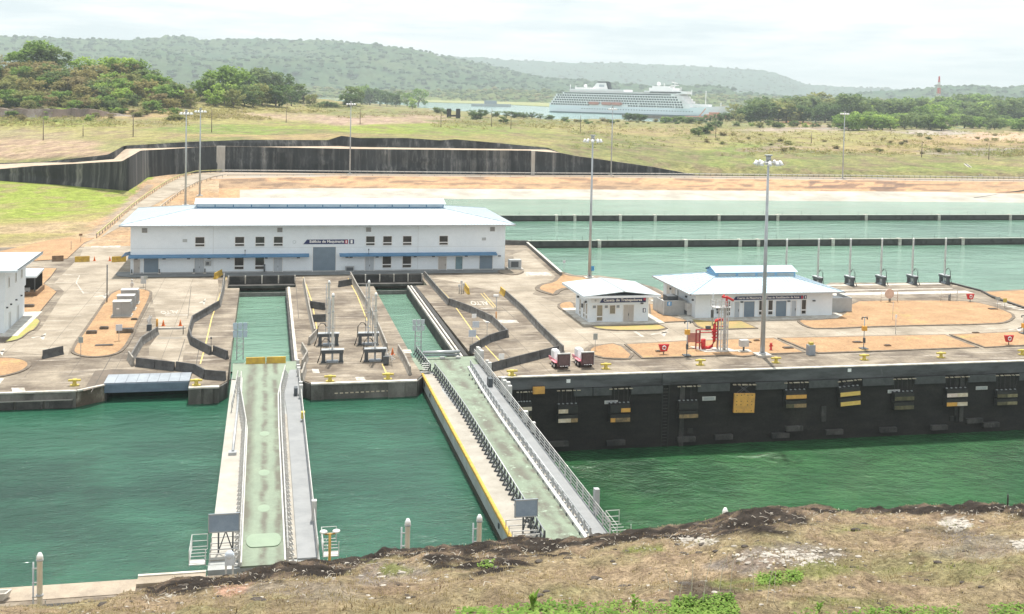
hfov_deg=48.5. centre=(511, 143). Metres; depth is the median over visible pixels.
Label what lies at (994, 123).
broadleaf tree
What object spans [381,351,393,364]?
folding gate
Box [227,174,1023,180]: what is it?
guard rail
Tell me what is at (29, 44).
broadleaf tree
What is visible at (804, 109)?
broadleaf tree
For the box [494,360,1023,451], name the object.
lock chamber wall
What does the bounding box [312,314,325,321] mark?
jersey barrier
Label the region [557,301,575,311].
kerb
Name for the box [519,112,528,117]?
bush
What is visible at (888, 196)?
basin liner
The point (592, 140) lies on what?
mast light
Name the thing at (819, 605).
leafy weed
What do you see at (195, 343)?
jersey barrier
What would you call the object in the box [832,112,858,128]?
broadleaf tree
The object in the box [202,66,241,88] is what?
broadleaf tree
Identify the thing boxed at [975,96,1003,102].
broadleaf tree
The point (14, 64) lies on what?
broadleaf tree
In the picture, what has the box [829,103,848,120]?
broadleaf tree
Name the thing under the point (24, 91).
broadleaf tree
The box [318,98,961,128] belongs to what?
lake
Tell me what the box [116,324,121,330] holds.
road sign
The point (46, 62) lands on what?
broadleaf tree
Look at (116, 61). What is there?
broadleaf tree
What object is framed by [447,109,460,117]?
measuring frame
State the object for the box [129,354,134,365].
jersey barrier
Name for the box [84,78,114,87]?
broadleaf tree
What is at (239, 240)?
window
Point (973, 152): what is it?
dry brush
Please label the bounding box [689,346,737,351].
concrete pad
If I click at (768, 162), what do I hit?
mast light
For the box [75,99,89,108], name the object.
broadleaf tree
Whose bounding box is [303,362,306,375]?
jersey barrier
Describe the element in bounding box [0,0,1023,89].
sky
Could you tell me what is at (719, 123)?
bush
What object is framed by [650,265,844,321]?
pump machine room
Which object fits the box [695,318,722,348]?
fire pump pipework
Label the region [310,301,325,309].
jersey barrier
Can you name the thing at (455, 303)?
jersey barrier
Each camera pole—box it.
[682,320,691,356]
[859,317,867,349]
[1018,315,1023,333]
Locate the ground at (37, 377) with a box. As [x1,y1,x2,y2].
[0,245,1023,406]
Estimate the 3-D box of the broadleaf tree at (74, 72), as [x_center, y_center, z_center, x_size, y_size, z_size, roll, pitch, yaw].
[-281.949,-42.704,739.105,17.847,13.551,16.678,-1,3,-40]
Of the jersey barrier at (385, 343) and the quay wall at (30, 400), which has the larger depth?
the jersey barrier at (385, 343)
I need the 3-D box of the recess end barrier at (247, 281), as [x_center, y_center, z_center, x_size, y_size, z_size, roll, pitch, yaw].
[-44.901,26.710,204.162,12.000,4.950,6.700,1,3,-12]
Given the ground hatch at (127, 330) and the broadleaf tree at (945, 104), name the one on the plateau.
the broadleaf tree at (945, 104)
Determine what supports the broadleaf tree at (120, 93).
on the plateau
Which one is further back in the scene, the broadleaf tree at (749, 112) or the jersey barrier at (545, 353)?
the broadleaf tree at (749, 112)
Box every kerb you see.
[0,357,30,376]
[4,319,40,342]
[40,268,56,310]
[71,289,151,357]
[498,270,523,274]
[535,273,662,298]
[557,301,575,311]
[588,343,633,359]
[590,324,667,330]
[624,338,805,358]
[649,304,686,322]
[692,320,757,329]
[777,334,978,353]
[797,300,1014,328]
[949,331,1023,347]
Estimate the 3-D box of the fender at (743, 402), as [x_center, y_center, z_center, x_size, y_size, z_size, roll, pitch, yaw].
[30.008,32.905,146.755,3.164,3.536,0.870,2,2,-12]
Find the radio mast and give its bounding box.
[936,76,940,96]
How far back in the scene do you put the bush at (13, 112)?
625.34 m
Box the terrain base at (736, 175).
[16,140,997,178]
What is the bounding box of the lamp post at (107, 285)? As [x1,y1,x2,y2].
[106,265,107,301]
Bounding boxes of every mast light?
[180,110,192,204]
[194,108,206,195]
[346,101,355,173]
[583,135,602,278]
[608,106,616,174]
[752,154,783,357]
[840,111,849,177]
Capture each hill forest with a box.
[0,34,1023,99]
[454,56,908,95]
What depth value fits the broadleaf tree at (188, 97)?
700.07 m
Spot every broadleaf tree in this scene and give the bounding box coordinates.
[0,61,18,74]
[0,68,10,81]
[0,79,18,89]
[0,81,17,93]
[0,89,16,95]
[0,94,14,106]
[1,75,25,90]
[3,51,24,66]
[3,51,35,68]
[7,66,34,77]
[8,98,22,106]
[9,66,36,83]
[10,92,30,104]
[15,60,38,70]
[15,77,48,96]
[15,89,37,99]
[19,44,58,64]
[20,100,36,108]
[22,95,45,106]
[23,40,57,64]
[23,70,42,82]
[29,65,52,80]
[29,91,47,103]
[33,61,60,71]
[34,65,63,80]
[35,46,74,69]
[35,75,59,90]
[39,63,69,77]
[39,96,58,106]
[40,70,72,87]
[47,90,71,102]
[48,80,73,91]
[55,95,75,105]
[60,100,71,107]
[61,76,89,93]
[66,56,94,70]
[66,67,91,76]
[67,100,83,108]
[69,84,97,99]
[70,93,83,99]
[74,95,97,105]
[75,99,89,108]
[76,69,97,80]
[78,64,108,83]
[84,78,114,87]
[85,98,107,109]
[87,85,112,101]
[90,57,114,77]
[91,95,114,107]
[92,90,110,98]
[93,77,115,84]
[94,82,120,94]
[97,71,124,86]
[98,56,128,77]
[102,100,120,110]
[107,63,138,80]
[108,87,135,101]
[109,78,135,95]
[110,57,137,67]
[113,99,125,107]
[114,73,143,87]
[115,63,143,77]
[115,98,129,107]
[124,58,151,74]
[125,79,158,94]
[126,94,140,105]
[130,82,156,89]
[130,89,144,99]
[136,69,162,83]
[136,91,150,99]
[138,98,155,108]
[140,73,166,87]
[142,100,161,110]
[144,87,166,99]
[147,93,167,105]
[151,81,175,92]
[153,76,174,83]
[153,84,186,103]
[160,81,192,97]
[162,98,180,108]
[169,97,182,105]
[175,89,193,105]
[182,92,200,107]
[189,80,212,99]
[192,76,227,95]
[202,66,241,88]
[202,89,222,105]
[211,82,237,104]
[216,65,250,93]
[222,89,246,107]
[230,83,260,105]
[234,72,266,91]
[240,67,277,84]
[243,90,264,106]
[248,83,272,105]
[254,71,285,87]
[259,84,293,105]
[270,71,294,86]
[273,76,297,93]
[283,90,300,105]
[286,83,306,97]
[297,90,310,102]
[304,94,317,104]
[338,93,356,106]
[341,86,365,102]
[357,84,373,103]
[359,87,377,104]
[373,89,386,105]
[378,92,394,105]
[386,93,402,106]
[400,92,414,105]
[408,98,416,108]
[411,88,428,106]
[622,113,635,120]
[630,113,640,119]
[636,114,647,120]
[725,103,743,113]
[729,109,742,119]
[735,106,762,122]
[735,113,746,122]
[744,98,777,122]
[757,102,778,122]
[771,100,802,122]
[771,105,789,121]
[785,105,813,121]
[796,105,814,122]
[807,92,833,101]
[810,105,824,122]
[814,102,838,122]
[818,98,835,119]
[826,105,837,122]
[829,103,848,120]
[830,93,873,115]
[831,114,845,127]
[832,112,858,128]
[837,92,863,105]
[838,117,858,130]
[845,113,873,130]
[846,116,867,128]
[851,111,870,121]
[858,110,875,114]
[864,98,892,113]
[867,114,888,128]
[873,116,894,129]
[874,100,904,113]
[884,100,915,113]
[884,116,899,129]
[893,113,913,128]
[901,96,931,104]
[904,97,929,111]
[907,112,925,123]
[908,115,920,127]
[910,105,933,113]
[916,113,944,129]
[922,104,947,113]
[924,96,952,103]
[927,115,954,130]
[931,105,960,120]
[932,96,960,103]
[937,99,963,107]
[938,101,960,106]
[947,118,959,125]
[952,93,976,104]
[953,100,972,110]
[955,114,972,127]
[956,106,974,120]
[963,106,980,119]
[965,101,995,124]
[966,93,989,103]
[968,119,981,128]
[972,115,987,128]
[974,104,1000,116]
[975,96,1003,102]
[976,94,1002,100]
[976,100,991,111]
[980,113,999,125]
[982,101,1012,117]
[983,117,1006,129]
[988,97,1023,124]
[998,119,1007,128]
[1000,115,1012,123]
[1004,97,1023,118]
[1009,117,1023,129]
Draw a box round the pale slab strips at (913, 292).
[828,283,971,294]
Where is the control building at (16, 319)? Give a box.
[0,251,42,336]
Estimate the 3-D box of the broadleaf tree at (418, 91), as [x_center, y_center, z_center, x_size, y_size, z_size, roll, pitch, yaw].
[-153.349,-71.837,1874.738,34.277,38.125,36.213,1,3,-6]
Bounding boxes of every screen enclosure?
[653,294,686,315]
[832,293,851,311]
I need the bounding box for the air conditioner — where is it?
[506,259,523,269]
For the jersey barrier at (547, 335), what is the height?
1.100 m
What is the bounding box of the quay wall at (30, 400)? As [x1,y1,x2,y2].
[0,384,104,410]
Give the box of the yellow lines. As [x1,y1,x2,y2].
[200,276,512,377]
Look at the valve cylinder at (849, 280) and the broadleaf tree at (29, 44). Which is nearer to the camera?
the valve cylinder at (849, 280)
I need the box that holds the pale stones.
[59,506,1023,613]
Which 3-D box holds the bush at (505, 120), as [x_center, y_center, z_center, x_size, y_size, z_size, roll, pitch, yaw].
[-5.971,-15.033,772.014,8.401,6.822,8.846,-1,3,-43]
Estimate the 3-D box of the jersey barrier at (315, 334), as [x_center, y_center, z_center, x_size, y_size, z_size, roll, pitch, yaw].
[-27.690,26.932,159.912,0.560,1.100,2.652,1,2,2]
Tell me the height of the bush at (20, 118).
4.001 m
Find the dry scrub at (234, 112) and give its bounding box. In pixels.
[0,105,1023,156]
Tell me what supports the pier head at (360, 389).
on the ground at (37, 377)
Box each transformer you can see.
[111,299,132,317]
[116,294,136,310]
[120,288,139,304]
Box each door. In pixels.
[9,311,10,328]
[17,304,18,320]
[133,259,140,273]
[143,258,158,273]
[194,258,204,271]
[273,257,282,271]
[312,246,335,271]
[365,257,373,269]
[438,256,446,269]
[455,256,462,269]
[479,255,492,269]
[596,304,602,321]
[622,304,633,320]
[666,284,670,293]
[671,287,675,293]
[734,301,739,316]
[743,301,754,316]
[775,300,786,315]
[790,300,796,315]
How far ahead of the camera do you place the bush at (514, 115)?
1040.22 m
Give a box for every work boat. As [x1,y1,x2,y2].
[685,108,709,118]
[704,112,719,117]
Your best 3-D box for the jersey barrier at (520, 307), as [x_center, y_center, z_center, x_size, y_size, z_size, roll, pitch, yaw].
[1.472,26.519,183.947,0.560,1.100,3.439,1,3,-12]
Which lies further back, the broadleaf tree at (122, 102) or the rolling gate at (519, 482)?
the broadleaf tree at (122, 102)
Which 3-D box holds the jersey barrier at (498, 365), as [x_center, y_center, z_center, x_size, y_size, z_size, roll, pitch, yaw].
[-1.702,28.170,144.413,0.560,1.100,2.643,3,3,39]
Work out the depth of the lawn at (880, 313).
187.29 m
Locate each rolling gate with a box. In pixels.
[189,359,338,575]
[412,346,625,539]
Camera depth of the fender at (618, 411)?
143.21 m
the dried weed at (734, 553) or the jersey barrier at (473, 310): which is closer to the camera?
the dried weed at (734, 553)
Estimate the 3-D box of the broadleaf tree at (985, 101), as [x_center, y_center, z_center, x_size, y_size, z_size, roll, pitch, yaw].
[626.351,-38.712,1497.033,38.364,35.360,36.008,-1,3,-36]
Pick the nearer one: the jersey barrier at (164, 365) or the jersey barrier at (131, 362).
the jersey barrier at (164, 365)
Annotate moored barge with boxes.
[471,100,510,106]
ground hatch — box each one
[24,304,34,306]
[86,330,96,333]
[94,344,113,345]
[116,328,133,332]
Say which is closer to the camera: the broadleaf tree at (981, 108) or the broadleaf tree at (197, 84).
the broadleaf tree at (197, 84)
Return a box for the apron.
[116,270,497,276]
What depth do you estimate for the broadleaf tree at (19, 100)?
657.40 m
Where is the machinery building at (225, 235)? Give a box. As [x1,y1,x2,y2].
[119,198,515,273]
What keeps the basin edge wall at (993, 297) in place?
on the ground at (37, 377)
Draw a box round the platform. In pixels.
[0,574,234,606]
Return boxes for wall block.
[136,570,205,586]
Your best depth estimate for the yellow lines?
174.15 m
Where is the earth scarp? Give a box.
[0,108,143,117]
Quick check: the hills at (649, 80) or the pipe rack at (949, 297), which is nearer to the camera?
the pipe rack at (949, 297)
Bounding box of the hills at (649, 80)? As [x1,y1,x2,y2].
[455,57,899,95]
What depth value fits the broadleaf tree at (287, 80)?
1050.12 m
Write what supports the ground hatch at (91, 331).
on the dirt patch at (87, 347)
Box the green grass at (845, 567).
[365,520,994,608]
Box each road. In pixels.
[0,246,1023,361]
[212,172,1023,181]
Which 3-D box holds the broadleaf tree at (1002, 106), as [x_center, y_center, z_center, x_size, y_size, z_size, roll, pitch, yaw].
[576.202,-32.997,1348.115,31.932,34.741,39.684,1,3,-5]
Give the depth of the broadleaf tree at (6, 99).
653.60 m
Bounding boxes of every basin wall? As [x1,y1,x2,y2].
[499,211,1023,220]
[528,234,1023,247]
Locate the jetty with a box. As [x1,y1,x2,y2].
[622,115,704,119]
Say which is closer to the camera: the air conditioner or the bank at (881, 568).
the bank at (881, 568)
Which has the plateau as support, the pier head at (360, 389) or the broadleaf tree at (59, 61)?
the broadleaf tree at (59, 61)
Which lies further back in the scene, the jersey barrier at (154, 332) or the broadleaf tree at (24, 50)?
the broadleaf tree at (24, 50)
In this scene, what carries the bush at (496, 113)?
on the plateau
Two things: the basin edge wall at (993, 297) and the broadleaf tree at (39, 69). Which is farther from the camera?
the broadleaf tree at (39, 69)
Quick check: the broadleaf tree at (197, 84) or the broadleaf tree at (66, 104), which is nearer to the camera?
the broadleaf tree at (66, 104)
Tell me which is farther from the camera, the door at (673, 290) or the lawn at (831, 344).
the door at (673, 290)
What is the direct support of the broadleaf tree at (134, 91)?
on the plateau
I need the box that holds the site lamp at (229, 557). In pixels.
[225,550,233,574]
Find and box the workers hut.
[562,277,664,324]
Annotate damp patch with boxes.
[83,369,165,390]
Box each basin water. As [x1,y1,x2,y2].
[231,244,1023,371]
[444,199,1023,214]
[505,220,1023,239]
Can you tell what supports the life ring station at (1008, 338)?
on the lawn at (989, 339)
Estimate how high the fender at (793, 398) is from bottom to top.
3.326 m
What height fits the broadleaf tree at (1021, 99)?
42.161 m
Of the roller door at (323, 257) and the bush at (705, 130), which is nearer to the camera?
the roller door at (323, 257)
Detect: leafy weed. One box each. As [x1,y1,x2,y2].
[529,588,539,608]
[630,594,639,608]
[815,601,824,611]
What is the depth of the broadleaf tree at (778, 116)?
1158.80 m
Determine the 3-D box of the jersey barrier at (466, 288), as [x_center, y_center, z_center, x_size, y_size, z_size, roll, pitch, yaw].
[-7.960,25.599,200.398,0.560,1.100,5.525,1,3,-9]
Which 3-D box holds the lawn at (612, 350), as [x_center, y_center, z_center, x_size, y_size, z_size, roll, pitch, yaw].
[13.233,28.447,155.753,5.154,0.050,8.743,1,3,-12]
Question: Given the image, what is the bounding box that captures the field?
[0,171,218,246]
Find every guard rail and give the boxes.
[96,169,221,237]
[160,174,226,205]
[222,170,1023,178]
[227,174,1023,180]
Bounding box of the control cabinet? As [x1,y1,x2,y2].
[806,342,815,355]
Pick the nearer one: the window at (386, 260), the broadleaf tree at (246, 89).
the window at (386, 260)
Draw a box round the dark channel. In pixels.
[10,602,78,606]
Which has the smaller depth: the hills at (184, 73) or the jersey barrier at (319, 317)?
the jersey barrier at (319, 317)
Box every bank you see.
[0,500,1023,613]
[212,176,1023,193]
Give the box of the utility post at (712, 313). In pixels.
[711,293,713,323]
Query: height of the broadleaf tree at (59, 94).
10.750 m
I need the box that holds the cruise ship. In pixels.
[548,81,728,115]
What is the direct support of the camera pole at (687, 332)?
on the ground at (37, 377)
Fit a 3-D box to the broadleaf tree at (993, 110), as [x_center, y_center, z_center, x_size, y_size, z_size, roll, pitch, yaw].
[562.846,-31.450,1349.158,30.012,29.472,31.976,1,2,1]
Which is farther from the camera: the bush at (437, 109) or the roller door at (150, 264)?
the bush at (437, 109)
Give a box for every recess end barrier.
[228,275,295,296]
[350,273,422,294]
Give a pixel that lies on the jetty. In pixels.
(656, 117)
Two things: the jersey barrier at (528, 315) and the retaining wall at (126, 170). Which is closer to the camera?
the jersey barrier at (528, 315)
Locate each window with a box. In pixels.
[195,237,204,246]
[234,258,243,269]
[235,236,244,246]
[255,236,264,246]
[255,257,264,269]
[273,236,282,245]
[366,236,374,245]
[382,256,391,267]
[383,236,391,245]
[402,236,411,245]
[402,256,411,267]
[439,235,447,244]
[579,298,580,314]
[583,301,584,317]
[585,303,587,319]
[609,304,615,314]
[727,300,730,315]
[758,300,761,314]
[767,300,773,314]
[801,299,806,313]
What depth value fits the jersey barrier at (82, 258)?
224.55 m
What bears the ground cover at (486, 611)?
on the bank at (881, 568)
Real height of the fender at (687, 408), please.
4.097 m
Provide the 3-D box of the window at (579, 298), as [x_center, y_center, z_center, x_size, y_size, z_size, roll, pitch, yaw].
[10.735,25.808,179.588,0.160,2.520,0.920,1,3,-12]
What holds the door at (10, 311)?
in the control building at (16, 319)
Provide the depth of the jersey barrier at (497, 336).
161.68 m
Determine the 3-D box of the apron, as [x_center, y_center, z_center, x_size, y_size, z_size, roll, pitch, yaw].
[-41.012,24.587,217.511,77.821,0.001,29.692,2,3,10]
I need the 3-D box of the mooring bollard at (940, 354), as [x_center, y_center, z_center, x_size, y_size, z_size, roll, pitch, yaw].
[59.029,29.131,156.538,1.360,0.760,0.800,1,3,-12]
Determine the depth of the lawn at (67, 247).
241.80 m
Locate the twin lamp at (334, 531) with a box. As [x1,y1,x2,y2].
[320,529,339,560]
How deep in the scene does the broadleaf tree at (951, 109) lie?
1302.35 m
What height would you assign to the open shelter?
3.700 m
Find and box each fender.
[516,391,532,419]
[532,386,544,393]
[556,390,580,422]
[608,388,632,421]
[676,385,700,417]
[732,384,755,412]
[783,382,808,407]
[837,379,861,406]
[891,378,915,409]
[943,376,969,405]
[993,374,1018,404]
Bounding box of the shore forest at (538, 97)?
[180,83,933,106]
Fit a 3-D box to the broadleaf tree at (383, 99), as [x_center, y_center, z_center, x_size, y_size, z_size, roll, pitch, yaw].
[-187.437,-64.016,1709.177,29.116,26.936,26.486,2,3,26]
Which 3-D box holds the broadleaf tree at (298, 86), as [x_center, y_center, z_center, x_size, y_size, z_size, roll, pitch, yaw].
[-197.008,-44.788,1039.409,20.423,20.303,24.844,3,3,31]
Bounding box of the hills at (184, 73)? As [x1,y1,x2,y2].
[0,35,1023,100]
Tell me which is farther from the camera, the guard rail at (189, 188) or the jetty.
the jetty
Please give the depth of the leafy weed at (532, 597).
27.85 m
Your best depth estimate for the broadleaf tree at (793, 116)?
1159.76 m
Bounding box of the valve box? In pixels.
[736,339,751,351]
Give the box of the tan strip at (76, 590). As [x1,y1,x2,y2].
[0,579,136,602]
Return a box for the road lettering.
[471,301,487,304]
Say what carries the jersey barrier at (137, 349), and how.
on the ground at (37, 377)
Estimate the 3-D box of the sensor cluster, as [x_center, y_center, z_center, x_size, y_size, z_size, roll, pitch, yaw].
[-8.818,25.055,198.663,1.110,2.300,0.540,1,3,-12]
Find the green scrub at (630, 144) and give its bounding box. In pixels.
[0,104,1023,156]
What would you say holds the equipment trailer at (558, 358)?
on the ground at (37, 377)
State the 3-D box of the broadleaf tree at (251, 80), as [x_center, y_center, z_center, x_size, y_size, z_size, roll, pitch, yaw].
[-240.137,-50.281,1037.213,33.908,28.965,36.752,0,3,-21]
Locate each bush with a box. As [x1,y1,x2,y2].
[5,110,17,114]
[16,115,27,119]
[84,114,93,120]
[116,108,128,112]
[133,111,144,116]
[139,109,151,114]
[157,109,167,113]
[165,115,177,119]
[169,107,182,113]
[172,114,187,119]
[315,102,324,107]
[322,101,333,106]
[329,102,340,107]
[432,107,444,112]
[470,112,485,119]
[477,109,488,115]
[491,111,500,116]
[498,116,509,123]
[501,111,510,116]
[509,111,522,117]
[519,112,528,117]
[527,112,536,118]
[544,115,554,119]
[659,116,672,122]
[669,116,679,121]
[677,116,686,122]
[683,116,696,122]
[692,129,704,135]
[696,117,704,121]
[698,126,713,133]
[703,115,715,120]
[704,122,717,128]
[712,120,722,126]
[713,113,724,120]
[720,112,732,120]
[753,122,764,127]
[764,120,772,125]
[770,121,783,127]
[788,120,800,126]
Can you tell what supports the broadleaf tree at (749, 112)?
on the plateau
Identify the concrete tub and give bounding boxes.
[0,589,11,600]
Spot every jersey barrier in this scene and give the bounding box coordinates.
[42,346,63,358]
[52,255,63,261]
[75,256,89,261]
[112,256,125,261]
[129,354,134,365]
[131,348,136,359]
[134,343,139,355]
[135,357,154,368]
[137,337,142,349]
[141,332,150,344]
[149,327,158,339]
[154,360,174,370]
[175,361,194,372]
[190,337,200,348]
[192,312,200,322]
[193,364,204,378]
[199,308,206,318]
[199,341,212,354]
[204,370,226,380]
[206,304,213,314]
[212,345,228,359]
[213,269,222,278]
[213,301,219,310]
[246,357,264,363]
[266,356,285,363]
[300,342,304,354]
[300,355,306,367]
[300,367,305,381]
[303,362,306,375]
[305,351,308,362]
[307,333,314,344]
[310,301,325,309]
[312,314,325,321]
[313,329,316,339]
[338,279,351,286]
[379,327,382,338]
[380,332,384,344]
[382,338,388,350]
[396,344,401,357]
[400,350,404,362]
[403,355,407,368]
[405,361,411,374]
[445,296,449,304]
[449,298,459,308]
[459,302,470,312]
[464,283,469,293]
[468,340,480,353]
[470,306,477,315]
[477,309,484,318]
[480,335,490,347]
[484,312,492,322]
[489,329,508,341]
[491,316,496,327]
[492,359,506,371]
[496,320,501,330]
[499,287,504,296]
[501,325,508,337]
[504,290,509,299]
[506,355,519,367]
[508,294,514,303]
[513,298,518,307]
[517,302,523,312]
[519,350,539,363]
[522,306,527,316]
[526,310,531,320]
[530,315,535,325]
[534,319,540,330]
[539,324,545,335]
[539,346,558,358]
[544,329,550,341]
[550,334,557,345]
[556,340,564,352]
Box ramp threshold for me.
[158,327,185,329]
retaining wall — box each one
[0,136,559,163]
[0,146,694,190]
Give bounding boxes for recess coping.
[285,287,297,360]
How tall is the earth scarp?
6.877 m
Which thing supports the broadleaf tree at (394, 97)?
on the plateau
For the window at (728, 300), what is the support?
in the pump machine room
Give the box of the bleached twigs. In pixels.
[141,506,1020,610]
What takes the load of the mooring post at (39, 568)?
on the platform
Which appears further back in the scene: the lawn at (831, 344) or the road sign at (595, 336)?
the lawn at (831, 344)
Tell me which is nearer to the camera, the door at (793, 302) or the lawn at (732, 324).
the lawn at (732, 324)
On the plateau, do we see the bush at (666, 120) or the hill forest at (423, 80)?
the bush at (666, 120)
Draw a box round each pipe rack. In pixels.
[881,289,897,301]
[941,290,957,300]
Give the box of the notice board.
[688,333,698,341]
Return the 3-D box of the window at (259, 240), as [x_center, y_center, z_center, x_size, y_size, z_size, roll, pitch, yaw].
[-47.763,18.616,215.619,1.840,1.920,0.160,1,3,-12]
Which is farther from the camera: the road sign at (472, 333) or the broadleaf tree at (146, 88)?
the broadleaf tree at (146, 88)
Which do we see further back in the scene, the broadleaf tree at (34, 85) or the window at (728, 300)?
the broadleaf tree at (34, 85)
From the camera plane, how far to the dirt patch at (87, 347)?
161.15 m
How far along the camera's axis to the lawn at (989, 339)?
169.31 m
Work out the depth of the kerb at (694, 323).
173.37 m
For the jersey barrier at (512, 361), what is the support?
on the ground at (37, 377)
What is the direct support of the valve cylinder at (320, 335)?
on the ground at (37, 377)
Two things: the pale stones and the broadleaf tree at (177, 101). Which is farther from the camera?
the broadleaf tree at (177, 101)
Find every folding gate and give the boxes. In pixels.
[147,315,151,330]
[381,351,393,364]
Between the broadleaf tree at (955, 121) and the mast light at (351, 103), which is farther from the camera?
the broadleaf tree at (955, 121)
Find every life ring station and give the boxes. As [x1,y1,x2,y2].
[658,344,668,353]
[966,294,973,300]
[1004,335,1013,344]
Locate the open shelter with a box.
[24,268,44,295]
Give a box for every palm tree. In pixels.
[777,98,794,103]
[791,96,810,105]
[796,100,812,106]
[806,96,817,120]
[807,95,822,119]
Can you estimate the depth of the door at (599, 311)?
175.29 m
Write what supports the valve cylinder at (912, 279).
on the ground at (37, 377)
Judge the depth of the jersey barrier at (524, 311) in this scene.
180.29 m
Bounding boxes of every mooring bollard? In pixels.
[68,378,80,385]
[190,378,201,385]
[324,375,335,381]
[382,373,393,379]
[506,369,517,375]
[601,363,610,369]
[695,359,705,365]
[771,357,780,363]
[859,354,868,360]
[936,352,945,357]
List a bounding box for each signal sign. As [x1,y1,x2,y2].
[233,323,247,359]
[412,319,424,352]
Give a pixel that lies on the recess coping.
(292, 342)
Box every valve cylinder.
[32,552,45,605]
[314,280,339,345]
[317,293,343,362]
[354,280,378,344]
[360,292,386,361]
[400,518,410,548]
[472,514,482,542]
[785,239,787,264]
[812,238,823,283]
[844,238,856,285]
[875,238,888,285]
[906,238,919,284]
[938,238,952,284]
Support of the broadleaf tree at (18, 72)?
on the plateau
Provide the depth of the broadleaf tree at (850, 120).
918.83 m
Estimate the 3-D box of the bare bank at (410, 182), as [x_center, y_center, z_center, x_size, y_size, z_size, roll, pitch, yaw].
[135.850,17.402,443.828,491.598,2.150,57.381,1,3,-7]
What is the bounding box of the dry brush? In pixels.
[7,104,1022,156]
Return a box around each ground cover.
[454,604,513,613]
[477,559,496,567]
[508,597,741,613]
[668,591,736,613]
[754,570,783,585]
[783,568,804,581]
[794,607,872,613]
[862,603,962,613]
[986,602,1023,613]
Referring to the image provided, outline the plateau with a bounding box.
[0,74,1023,178]
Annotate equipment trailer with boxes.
[549,348,570,367]
[572,347,593,366]
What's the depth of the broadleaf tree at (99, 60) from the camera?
774.67 m
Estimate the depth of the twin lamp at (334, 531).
75.73 m
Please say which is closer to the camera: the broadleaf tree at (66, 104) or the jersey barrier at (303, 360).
the jersey barrier at (303, 360)
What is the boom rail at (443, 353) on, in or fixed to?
on the rolling gate at (519, 482)
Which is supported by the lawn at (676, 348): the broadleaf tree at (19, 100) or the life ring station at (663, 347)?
the life ring station at (663, 347)
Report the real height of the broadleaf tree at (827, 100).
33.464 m
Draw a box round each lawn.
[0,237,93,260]
[0,358,26,374]
[7,319,38,340]
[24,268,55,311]
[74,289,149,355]
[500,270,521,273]
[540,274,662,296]
[560,302,573,307]
[591,343,629,357]
[593,324,664,329]
[627,338,801,356]
[650,304,685,321]
[692,319,754,328]
[781,335,974,351]
[800,301,1011,327]
[952,331,1023,346]
[987,290,1023,305]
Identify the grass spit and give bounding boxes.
[328,99,549,106]
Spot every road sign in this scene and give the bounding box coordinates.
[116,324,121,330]
[141,276,145,286]
[469,330,475,336]
[472,321,478,329]
[593,333,597,343]
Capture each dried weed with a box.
[703,555,713,599]
[730,552,735,590]
[749,548,753,590]
[767,562,774,601]
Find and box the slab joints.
[14,275,1022,391]
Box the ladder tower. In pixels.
[710,295,733,349]
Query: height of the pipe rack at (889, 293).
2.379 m
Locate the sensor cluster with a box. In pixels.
[458,280,464,292]
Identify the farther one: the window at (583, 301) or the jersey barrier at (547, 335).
the window at (583, 301)
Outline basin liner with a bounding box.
[240,188,1023,202]
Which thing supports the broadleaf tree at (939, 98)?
on the plateau
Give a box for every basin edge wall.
[505,240,562,274]
[945,281,1023,308]
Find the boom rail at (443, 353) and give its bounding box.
[423,350,460,358]
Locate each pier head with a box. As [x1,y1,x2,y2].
[188,382,227,404]
[303,376,422,399]
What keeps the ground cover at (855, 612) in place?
on the bank at (881, 568)
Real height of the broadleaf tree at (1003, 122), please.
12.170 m
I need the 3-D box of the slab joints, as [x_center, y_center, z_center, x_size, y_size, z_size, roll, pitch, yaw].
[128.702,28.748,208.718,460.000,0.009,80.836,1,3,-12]
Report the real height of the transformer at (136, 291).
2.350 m
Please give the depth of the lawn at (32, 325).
161.25 m
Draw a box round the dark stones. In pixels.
[1,504,1005,613]
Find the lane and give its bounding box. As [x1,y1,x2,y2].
[102,173,221,236]
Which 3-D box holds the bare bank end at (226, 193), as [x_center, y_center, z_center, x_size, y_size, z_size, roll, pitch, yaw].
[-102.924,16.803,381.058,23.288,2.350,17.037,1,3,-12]
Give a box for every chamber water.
[0,381,497,587]
[547,430,1023,532]
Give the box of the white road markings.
[0,245,1023,391]
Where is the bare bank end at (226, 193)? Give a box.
[218,189,239,197]
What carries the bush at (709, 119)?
on the plateau
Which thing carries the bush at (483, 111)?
on the plateau
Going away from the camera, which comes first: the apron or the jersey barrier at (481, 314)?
the jersey barrier at (481, 314)
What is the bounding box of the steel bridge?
[104,372,191,392]
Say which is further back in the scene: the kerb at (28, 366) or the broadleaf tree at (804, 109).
the broadleaf tree at (804, 109)
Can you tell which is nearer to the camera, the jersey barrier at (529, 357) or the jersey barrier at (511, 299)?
the jersey barrier at (529, 357)
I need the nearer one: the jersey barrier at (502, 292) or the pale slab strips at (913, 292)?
the jersey barrier at (502, 292)

